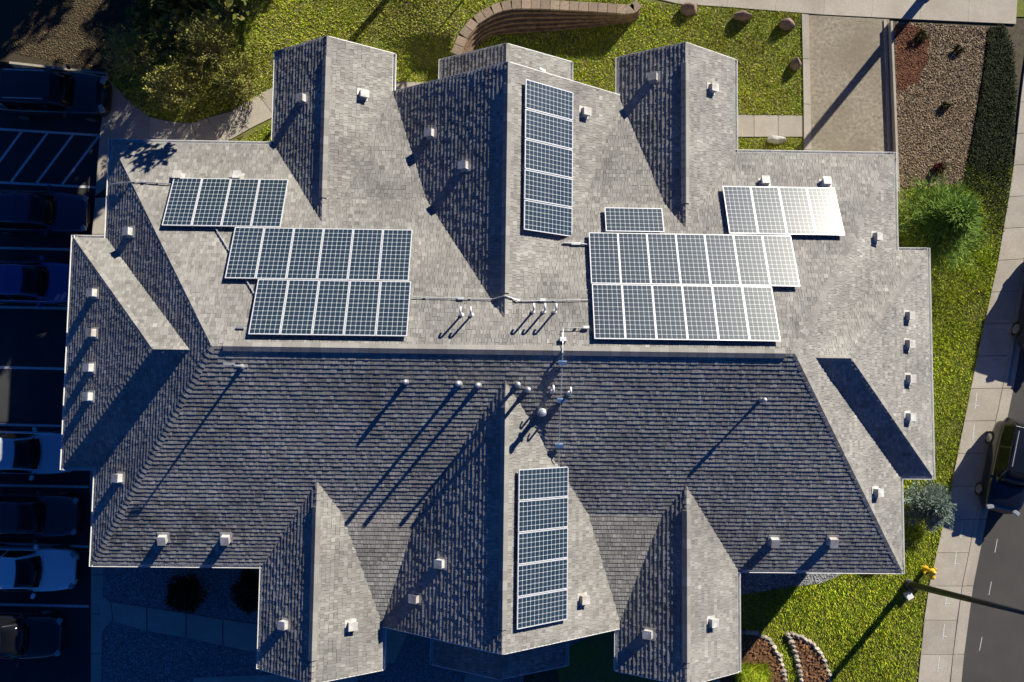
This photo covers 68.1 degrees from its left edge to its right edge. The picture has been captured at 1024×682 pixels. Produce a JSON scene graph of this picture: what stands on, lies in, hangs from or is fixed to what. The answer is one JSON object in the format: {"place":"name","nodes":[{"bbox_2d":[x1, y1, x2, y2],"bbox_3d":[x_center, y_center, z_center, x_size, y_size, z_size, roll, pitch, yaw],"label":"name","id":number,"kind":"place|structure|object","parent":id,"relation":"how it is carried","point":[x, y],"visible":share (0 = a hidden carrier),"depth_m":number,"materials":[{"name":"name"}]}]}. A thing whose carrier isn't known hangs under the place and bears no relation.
{"place":"outdoors","nodes":[
{"label":"outdoors","id":0,"kind":"place"},
{"bbox_2d":[0,17,1023,681],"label":"yard ground","id":1,"kind":"structure","parent":0,"point":[1016,33],"depth_m":31.29,"materials":[{"name":"green plant"}]},
{"bbox_2d":[0,63,101,681],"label":"parking lot","id":2,"kind":"structure","parent":1,"relation":"on","point":[32,337],"depth_m":30.22,"materials":[{"name":"black asphalt"}]},
{"bbox_2d":[0,610,65,666],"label":"parked car","id":3,"kind":"object","parent":2,"relation":"on","point":[38,635],"visible":1,"depth_m":28.80,"materials":[{"name":"black paint"}]},
{"bbox_2d":[0,255,69,306],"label":"parked car","id":4,"kind":"object","parent":2,"relation":"on","point":[39,283],"visible":0.7,"depth_m":29.42,"materials":[{"name":"blue paint"}]},
{"bbox_2d":[0,427,72,480],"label":"parked car","id":5,"kind":"object","parent":2,"relation":"on","point":[34,451],"visible":0.69,"depth_m":29.05,"materials":[{"name":"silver metal"}]},
{"bbox_2d":[0,543,78,598],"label":"parked car","id":6,"kind":"object","parent":2,"relation":"on","point":[37,568],"visible":1,"depth_m":28.91,"materials":[{"name":"white paint"}]},
{"bbox_2d":[0,490,81,543],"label":"parked car","id":7,"kind":"object","parent":2,"relation":"on","point":[54,515],"visible":1,"depth_m":29.02,"materials":[{"name":"grey paint"}]},
{"bbox_2d":[0,484,88,487],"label":"painted marking","id":8,"kind":"object","parent":2,"relation":"on","point":[49,486],"visible":1,"depth_m":29.93,"materials":[{"name":"paint"}]},
{"bbox_2d":[0,603,88,607],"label":"painted marking","id":9,"kind":"object","parent":2,"relation":"on","point":[43,605],"visible":1,"depth_m":29.64,"materials":[{"name":"paint"}]},
{"bbox_2d":[0,542,88,547],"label":"painted marking","id":10,"kind":"object","parent":2,"relation":"on","point":[48,545],"visible":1,"depth_m":29.78,"materials":[{"name":"paint"}]},
{"bbox_2d":[0,185,90,235],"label":"parked car","id":11,"kind":"object","parent":2,"relation":"on","point":[46,213],"visible":1,"depth_m":29.65,"materials":[{"name":"blue paint"}]},
{"bbox_2d":[0,181,95,188],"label":"painted marking","id":12,"kind":"object","parent":2,"relation":"on","point":[40,184],"visible":1,"depth_m":30.67,"materials":[{"name":"paint"}]},
{"bbox_2d":[0,128,98,135],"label":"painted marking","id":13,"kind":"object","parent":2,"relation":"on","point":[51,132],"visible":1,"depth_m":30.80,"materials":[{"name":"paint"}]},
{"bbox_2d":[0,64,111,122],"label":"parked car","id":14,"kind":"object","parent":2,"relation":"on","point":[27,94],"visible":1,"depth_m":29.72,"materials":[{"name":"black paint"}]},
{"bbox_2d":[9,61,108,80],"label":"kerb","id":15,"kind":"structure","parent":2,"relation":"on","point":[24,65],"depth_m":30.56,"materials":[{"name":"concrete"}]},
{"bbox_2d":[0,0,136,72],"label":"mulch bed","id":16,"kind":"object","parent":1,"relation":"on","point":[14,14],"visible":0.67,"depth_m":30.75,"materials":[{"name":"brown wood"}]},
{"bbox_2d":[90,198,105,681],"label":"walkway","id":17,"kind":"structure","parent":1,"relation":"on","point":[97,577],"depth_m":29.37,"materials":[{"name":"concrete"}]},
{"bbox_2d":[100,596,257,652],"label":"walkway","id":18,"kind":"structure","parent":1,"relation":"on","point":[240,635],"depth_m":29.35,"materials":[{"name":"concrete"}]},
{"bbox_2d":[95,80,424,195],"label":"walkway","id":19,"kind":"structure","parent":1,"relation":"on","point":[125,119],"depth_m":30.56,"materials":[{"name":"concrete"}]},
{"bbox_2d":[101,567,523,681],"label":"gravel yard","id":20,"kind":"structure","parent":1,"relation":"on","point":[411,663],"depth_m":29.39,"materials":[{"name":"grey gravel"}]},
{"bbox_2d":[164,574,206,612],"bbox_3d":[-12.422,9.617,28.894,1.681,1.202,1.552,1,86,-1],"label":"shrub","id":21,"kind":"object","parent":20,"relation":"on","point":[176,599],"visible":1,"depth_m":28.75,"materials":[{"name":"green plant"}]},
{"bbox_2d":[229,568,258,613],"bbox_3d":[-9.968,9.607,28.930,1.697,1.201,1.594,33,87,1],"label":"shrub","id":22,"kind":"object","parent":20,"relation":"on","point":[242,591],"visible":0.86,"depth_m":28.84,"materials":[{"name":"green plant"}]},
{"bbox_2d":[193,628,502,681],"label":"walkway","id":23,"kind":"structure","parent":1,"relation":"on","point":[395,639],"depth_m":29.32,"materials":[{"name":"concrete"}]},
{"bbox_2d":[60,36,934,681],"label":"apartment house","id":24,"kind":"structure","parent":1,"relation":"on","point":[354,498],"depth_m":25.01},
{"bbox_2d":[162,178,201,225],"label":"solar panel","id":25,"kind":"object","parent":24,"relation":"attached to","point":[182,202],"visible":1,"depth_m":25.40,"materials":[{"name":"glass"}]},
{"bbox_2d":[192,178,230,226],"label":"solar panel","id":26,"kind":"object","parent":24,"relation":"attached to","point":[211,203],"visible":1,"depth_m":25.41,"materials":[{"name":"glass"}]},
{"bbox_2d":[221,179,259,226],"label":"solar panel","id":27,"kind":"object","parent":24,"relation":"attached to","point":[240,203],"visible":1,"depth_m":25.42,"materials":[{"name":"glass"}]},
{"bbox_2d":[225,227,264,278],"bbox_3d":[-8.670,-2.840,24.642,0.980,0.172,1.955,1,64,-1],"label":"solar panel","id":28,"kind":"object","parent":24,"relation":"attached to","point":[244,254],"visible":1,"depth_m":24.55,"materials":[{"name":"glass"}]},
{"bbox_2d":[248,279,288,334],"bbox_3d":[-7.622,-1.046,23.782,0.980,0.172,1.955,1,64,-1],"label":"solar panel","id":29,"kind":"object","parent":24,"relation":"attached to","point":[268,307],"visible":1,"depth_m":23.69,"materials":[{"name":"glass"}]},
{"bbox_2d":[251,179,288,227],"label":"solar panel","id":30,"kind":"object","parent":24,"relation":"attached to","point":[269,204],"visible":1,"depth_m":25.44,"materials":[{"name":"glass"}]},
{"bbox_2d":[256,227,293,279],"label":"solar panel","id":31,"kind":"object","parent":24,"relation":"attached to","point":[274,256],"visible":1,"depth_m":24.57,"materials":[{"name":"glass"}]},
{"bbox_2d":[280,280,318,334],"bbox_3d":[-6.645,-1.034,23.795,0.980,0.172,1.955,1,64,-1],"label":"solar panel","id":32,"kind":"object","parent":24,"relation":"attached to","point":[299,308],"visible":1,"depth_m":23.71,"materials":[{"name":"glass"}]},
{"bbox_2d":[286,228,323,279],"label":"solar panel","id":33,"kind":"object","parent":24,"relation":"attached to","point":[304,259],"visible":1,"depth_m":24.58,"materials":[{"name":"glass"}]},
{"bbox_2d":[312,280,349,335],"bbox_3d":[-5.668,-1.021,23.808,0.980,0.172,1.955,1,64,-1],"label":"solar panel","id":34,"kind":"object","parent":24,"relation":"attached to","point":[331,308],"visible":1,"depth_m":23.72,"materials":[{"name":"glass"}]},
{"bbox_2d":[317,228,352,279],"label":"solar panel","id":35,"kind":"object","parent":24,"relation":"attached to","point":[334,261],"visible":1,"depth_m":24.59,"materials":[{"name":"glass"}]},
{"bbox_2d":[344,281,380,335],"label":"solar panel","id":36,"kind":"object","parent":24,"relation":"attached to","point":[362,308],"visible":1,"depth_m":23.73,"materials":[{"name":"glass"}]},
{"bbox_2d":[348,229,382,280],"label":"solar panel","id":37,"kind":"object","parent":24,"relation":"attached to","point":[364,265],"visible":1,"depth_m":24.61,"materials":[{"name":"glass"}]},
{"bbox_2d":[376,281,410,336],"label":"solar panel","id":38,"kind":"object","parent":24,"relation":"attached to","point":[393,309],"visible":1,"depth_m":23.75,"materials":[{"name":"glass"}]},
{"bbox_2d":[378,229,412,280],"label":"solar panel","id":39,"kind":"object","parent":24,"relation":"attached to","point":[395,255],"visible":1,"depth_m":24.62,"materials":[{"name":"glass"}]},
{"bbox_2d":[516,589,567,629],"bbox_3d":[0.929,8.462,23.978,1.955,0.172,0.980,3,86,-34],"label":"solar panel","id":40,"kind":"object","parent":24,"relation":"attached to","point":[541,608],"visible":1,"depth_m":23.89,"materials":[{"name":"glass"}]},
{"bbox_2d":[517,558,567,596],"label":"solar panel","id":41,"kind":"object","parent":24,"relation":"attached to","point":[541,577],"visible":1,"depth_m":23.95,"materials":[{"name":"glass"}]},
{"bbox_2d":[517,527,567,564],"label":"solar panel","id":42,"kind":"object","parent":24,"relation":"attached to","point":[541,545],"visible":1,"depth_m":24.01,"materials":[{"name":"glass"}]},
{"bbox_2d":[518,497,567,532],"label":"solar panel","id":43,"kind":"object","parent":24,"relation":"attached to","point":[542,514],"visible":1,"depth_m":24.07,"materials":[{"name":"glass"}]},
{"bbox_2d":[518,467,567,500],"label":"solar panel","id":44,"kind":"object","parent":24,"relation":"attached to","point":[541,483],"visible":1,"depth_m":24.12,"materials":[{"name":"glass"}]},
{"bbox_2d":[523,200,571,235],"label":"solar panel","id":45,"kind":"object","parent":24,"relation":"attached to","point":[547,218],"visible":1,"depth_m":24.77,"materials":[{"name":"glass"}]},
{"bbox_2d":[524,139,572,177],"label":"solar panel","id":46,"kind":"object","parent":24,"relation":"attached to","point":[547,158],"visible":1,"depth_m":24.89,"materials":[{"name":"glass"}]},
{"bbox_2d":[524,169,572,207],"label":"solar panel","id":47,"kind":"object","parent":24,"relation":"attached to","point":[547,188],"visible":1,"depth_m":24.84,"materials":[{"name":"glass"}]},
{"bbox_2d":[524,109,572,148],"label":"solar panel","id":48,"kind":"object","parent":24,"relation":"attached to","point":[548,129],"visible":1,"depth_m":24.96,"materials":[{"name":"glass"}]},
{"bbox_2d":[525,79,572,120],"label":"solar panel","id":49,"kind":"object","parent":24,"relation":"attached to","point":[548,99],"visible":1,"depth_m":25.02,"materials":[{"name":"glass"}]},
{"bbox_2d":[555,326,588,447],"bbox_3d":[1.562,1.727,23.969,0.860,1.546,4.597,11,86,0],"label":"conduit","id":50,"kind":"object","parent":24,"relation":"attached to","point":[560,400],"visible":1,"depth_m":23.63,"materials":[{"name":"grey metal"}]},
{"bbox_2d":[589,232,620,283],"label":"solar panel","id":51,"kind":"object","parent":24,"relation":"attached to","point":[604,259],"visible":1,"depth_m":24.71,"materials":[{"name":"glass"}]},
{"bbox_2d":[592,284,624,339],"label":"solar panel","id":52,"kind":"object","parent":24,"relation":"attached to","point":[608,313],"visible":1,"depth_m":23.84,"materials":[{"name":"glass"}]},
{"bbox_2d":[604,207,663,232],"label":"solar panel","id":53,"kind":"object","parent":24,"relation":"attached to","point":[618,220],"visible":1,"depth_m":25.41,"materials":[{"name":"glass"}]},
{"bbox_2d":[618,233,650,284],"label":"solar panel","id":54,"kind":"object","parent":24,"relation":"attached to","point":[634,260],"visible":1,"depth_m":24.73,"materials":[{"name":"glass"}]},
{"bbox_2d":[622,284,656,339],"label":"solar panel","id":55,"kind":"object","parent":24,"relation":"attached to","point":[639,315],"visible":1,"depth_m":23.85,"materials":[{"name":"glass"}]},
{"bbox_2d":[647,233,680,284],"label":"solar panel","id":56,"kind":"object","parent":24,"relation":"attached to","point":[663,259],"visible":1,"depth_m":24.74,"materials":[{"name":"glass"}]},
{"bbox_2d":[652,285,687,339],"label":"solar panel","id":57,"kind":"object","parent":24,"relation":"attached to","point":[669,313],"visible":1,"depth_m":23.87,"materials":[{"name":"glass"}]},
{"bbox_2d":[676,234,710,285],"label":"solar panel","id":58,"kind":"object","parent":24,"relation":"attached to","point":[693,260],"visible":1,"depth_m":24.75,"materials":[{"name":"glass"}]},
{"bbox_2d":[682,285,718,340],"bbox_3d":[5.928,-0.867,23.966,0.980,0.172,1.955,1,64,-1],"label":"solar panel","id":59,"kind":"object","parent":24,"relation":"attached to","point":[700,316],"visible":1,"depth_m":23.88,"materials":[{"name":"glass"}]},
{"bbox_2d":[704,234,740,285],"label":"solar panel","id":60,"kind":"object","parent":24,"relation":"attached to","point":[722,260],"visible":1,"depth_m":24.77,"materials":[{"name":"glass"}]},
{"bbox_2d":[712,286,749,340],"bbox_3d":[6.894,-0.854,23.979,0.980,0.172,1.955,1,64,-1],"label":"solar panel","id":61,"kind":"object","parent":24,"relation":"attached to","point":[730,313],"visible":1,"depth_m":23.89,"materials":[{"name":"glass"}]},
{"bbox_2d":[722,186,757,233],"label":"solar panel","id":62,"kind":"object","parent":24,"relation":"attached to","point":[740,212],"visible":1,"depth_m":25.66,"materials":[{"name":"glass"}]},
{"bbox_2d":[733,235,769,285],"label":"solar panel","id":63,"kind":"object","parent":24,"relation":"attached to","point":[751,261],"visible":1,"depth_m":24.78,"materials":[{"name":"glass"}]},
{"bbox_2d":[742,286,780,341],"bbox_3d":[7.860,-0.841,23.992,0.980,0.172,1.955,1,64,-1],"label":"solar panel","id":64,"kind":"object","parent":24,"relation":"attached to","point":[761,316],"visible":1,"depth_m":23.91,"materials":[{"name":"glass"}]},
{"bbox_2d":[751,186,786,234],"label":"solar panel","id":65,"kind":"object","parent":24,"relation":"attached to","point":[768,211],"visible":1,"depth_m":25.67,"materials":[{"name":"glass"}]},
{"bbox_2d":[762,235,799,286],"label":"solar panel","id":66,"kind":"object","parent":24,"relation":"attached to","point":[781,261],"visible":1,"depth_m":24.79,"materials":[{"name":"glass"}]},
{"bbox_2d":[778,187,815,234],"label":"solar panel","id":67,"kind":"object","parent":24,"relation":"attached to","point":[797,213],"visible":1,"depth_m":25.69,"materials":[{"name":"glass"}]},
{"bbox_2d":[806,187,844,235],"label":"solar panel","id":68,"kind":"object","parent":24,"relation":"attached to","point":[825,212],"visible":1,"depth_m":25.70,"materials":[{"name":"glass"}]},
{"bbox_2d":[738,115,801,136],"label":"walkway","id":69,"kind":"structure","parent":1,"relation":"on","point":[768,125],"depth_m":30.91,"materials":[{"name":"concrete"}]},
{"bbox_2d":[801,14,810,150],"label":"kerb","id":70,"kind":"structure","parent":1,"relation":"on","point":[806,88],"depth_m":31.02,"materials":[{"name":"concrete"}]},
{"bbox_2d":[809,15,892,151],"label":"dirt yard","id":71,"kind":"structure","parent":1,"relation":"on","point":[848,87],"depth_m":31.10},
{"bbox_2d":[888,21,899,191],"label":"garden wall","id":72,"kind":"structure","parent":71,"relation":"on","point":[892,87],"depth_m":30.92,"materials":[{"name":"concrete"}]},
{"bbox_2d":[883,20,890,151],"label":"kerb","id":73,"kind":"structure","parent":1,"relation":"on","point":[887,85],"depth_m":31.07,"materials":[{"name":"concrete"}]},
{"bbox_2d":[893,22,987,188],"bbox_3d":[17.675,-9.665,31.095,3.910,0.001,7.012,1,86,-1],"label":"gravel bed","id":74,"kind":"object","parent":1,"relation":"on","point":[974,93],"visible":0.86,"depth_m":31.09,"materials":[{"name":"brown gravel"}]},
{"bbox_2d":[895,23,929,90],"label":"red mulch","id":75,"kind":"object","parent":74,"relation":"on","point":[915,62],"visible":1,"depth_m":31.20,"materials":[{"name":"red wood"}]},
{"bbox_2d":[950,261,1023,681],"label":"kerb","id":76,"kind":"structure","parent":1,"relation":"on","point":[970,553],"depth_m":30.02,"materials":[{"name":"concrete"}]},
{"bbox_2d":[964,23,1018,239],"bbox_3d":[19.736,-8.660,30.962,1.984,0.204,9.036,9,86,0],"label":"ground cover","id":77,"kind":"object","parent":1,"relation":"on","point":[999,116],"visible":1,"depth_m":31.00,"materials":[{"name":"green plant"}]},
{"bbox_2d":[108,0,1023,149],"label":"lawn","id":78,"kind":"structure","parent":0,"point":[1019,13],"depth_m":31.00,"materials":[{"name":"green plant"}]},
{"bbox_2d":[95,19,170,89],"bbox_3d":[-14.838,-11.436,29.690,3.069,2.131,2.988,1,86,-1],"label":"twiggy shrub","id":79,"kind":"object","parent":78,"relation":"on","point":[133,51],"visible":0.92,"depth_m":29.56,"materials":[{"name":"green plant"}]},
{"bbox_2d":[122,0,209,54],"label":"twiggy shrub","id":80,"kind":"object","parent":78,"relation":"on","point":[174,22],"visible":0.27,"depth_m":29.94,"materials":[{"name":"green plant"}]},
{"bbox_2d":[137,43,209,121],"bbox_3d":[-13.248,-10.218,29.645,2.745,2.116,2.910,1,86,-1],"label":"twiggy shrub","id":81,"kind":"object","parent":78,"relation":"on","point":[171,78],"visible":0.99,"depth_m":29.52,"materials":[{"name":"green plant"}]},
{"bbox_2d":[123,0,250,40],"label":"deciduous tree","id":82,"kind":"object","parent":78,"relation":"on","point":[152,11],"visible":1,"depth_m":24.41,"materials":[{"name":"green plant"}]},
{"bbox_2d":[163,4,244,85],"bbox_3d":[-12.068,-11.860,29.618,3.180,2.408,3.460,1,86,-1],"label":"twiggy shrub","id":83,"kind":"object","parent":78,"relation":"on","point":[209,46],"visible":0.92,"depth_m":29.55,"materials":[{"name":"green plant"}]},
{"bbox_2d":[205,48,268,110],"bbox_3d":[-10.918,-10.325,29.837,2.632,1.813,2.514,1,86,-1],"label":"twiggy shrub","id":84,"kind":"object","parent":78,"relation":"on","point":[241,79],"visible":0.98,"depth_m":29.80,"materials":[{"name":"green plant"}]},
{"bbox_2d":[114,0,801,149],"bbox_3d":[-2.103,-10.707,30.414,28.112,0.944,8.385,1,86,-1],"label":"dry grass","id":85,"kind":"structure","parent":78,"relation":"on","point":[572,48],"depth_m":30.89,"materials":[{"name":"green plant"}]},
{"bbox_2d":[374,0,632,67],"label":"grass","id":86,"kind":"structure","parent":78,"relation":"on","point":[418,54],"depth_m":30.59,"materials":[{"name":"green plant"}]},
{"bbox_2d":[451,0,641,54],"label":"retaining wall","id":87,"kind":"structure","parent":78,"relation":"on","point":[519,17],"depth_m":30.39,"materials":[{"name":"beige stone"}]},
{"bbox_2d":[680,2,696,15],"bbox_3d":[7.259,-13.608,31.063,0.755,0.630,0.468,1,86,-1],"label":"boulder","id":88,"kind":"object","parent":78,"relation":"on","point":[688,8],"visible":1,"depth_m":30.90,"materials":[{"name":"stone"}]},
{"bbox_2d":[733,660,775,681],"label":"ornamental grass","id":89,"kind":"object","parent":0,"point":[749,672],"depth_m":29.30,"materials":[{"name":"green plant"}]},
{"bbox_2d":[556,162,1016,681],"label":"lawn","id":90,"kind":"structure","parent":0,"point":[591,658],"depth_m":29.80,"materials":[{"name":"green plant"}]},
{"bbox_2d":[569,573,840,645],"bbox_3d":[7.393,10.198,29.710,12.155,0.001,4.374,1,86,-1],"label":"gravel strip","id":91,"kind":"object","parent":90,"relation":"on","point":[772,585],"visible":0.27,"depth_m":29.80,"materials":[{"name":"grey gravel"}]},
{"bbox_2d":[713,630,787,681],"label":"flower bed","id":92,"kind":"object","parent":90,"relation":"on","point":[757,647],"visible":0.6,"depth_m":29.52,"materials":[{"name":"brown soil"}]},
{"bbox_2d":[785,631,832,681],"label":"flower bed","id":93,"kind":"object","parent":90,"relation":"on","point":[810,660],"visible":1,"depth_m":29.53,"materials":[{"name":"brown soil"}]},
{"bbox_2d":[903,475,957,533],"bbox_3d":[16.213,6.373,29.217,2.354,1.783,2.363,-20,87,-2],"label":"spruce shrub","id":94,"kind":"object","parent":90,"relation":"on","point":[934,507],"visible":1,"depth_m":29.05,"materials":[{"name":"green plant"}]},
{"bbox_2d":[897,163,991,274],"bbox_3d":[16.734,-4.754,29.344,4.790,2.923,4.445,1,86,-1],"label":"pine tree","id":95,"kind":"object","parent":90,"relation":"on","point":[949,219],"visible":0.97,"depth_m":29.18,"materials":[{"name":"green plant"}]},
{"bbox_2d":[902,578,1023,614],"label":"street lamp","id":96,"kind":"object","parent":90,"relation":"on","point":[909,584],"visible":1,"depth_m":26.64,"materials":[{"name":"metal"}]},
{"bbox_2d":[663,0,1016,23],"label":"alley pavement","id":97,"kind":"structure","parent":0,"point":[991,11],"depth_m":31.30,"materials":[{"name":"concrete"}]},
{"bbox_2d":[917,70,1023,681],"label":"sidewalk","id":98,"kind":"structure","parent":0,"point":[990,366],"depth_m":30.25,"materials":[{"name":"concrete"}]},
{"bbox_2d":[962,349,1023,681],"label":"road","id":99,"kind":"structure","parent":0,"point":[998,656],"depth_m":29.91,"materials":[{"name":"grey asphalt"}]},
{"bbox_2d":[955,287,1023,681],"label":"road gutter","id":100,"kind":"object","parent":99,"relation":"on","point":[980,531],"visible":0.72,"depth_m":30.00,"materials":[{"name":"concrete"}]},
{"bbox_2d":[975,417,1023,516],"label":"parked car","id":101,"kind":"object","parent":99,"relation":"on","point":[999,487],"visible":1,"depth_m":29.27,"materials":[{"name":"black paint"}]},
{"bbox_2d":[1011,271,1023,349],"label":"parked car","id":102,"kind":"object","parent":99,"relation":"on","point":[1017,330],"visible":1,"depth_m":30.11,"materials":[{"name":"grey paint"}]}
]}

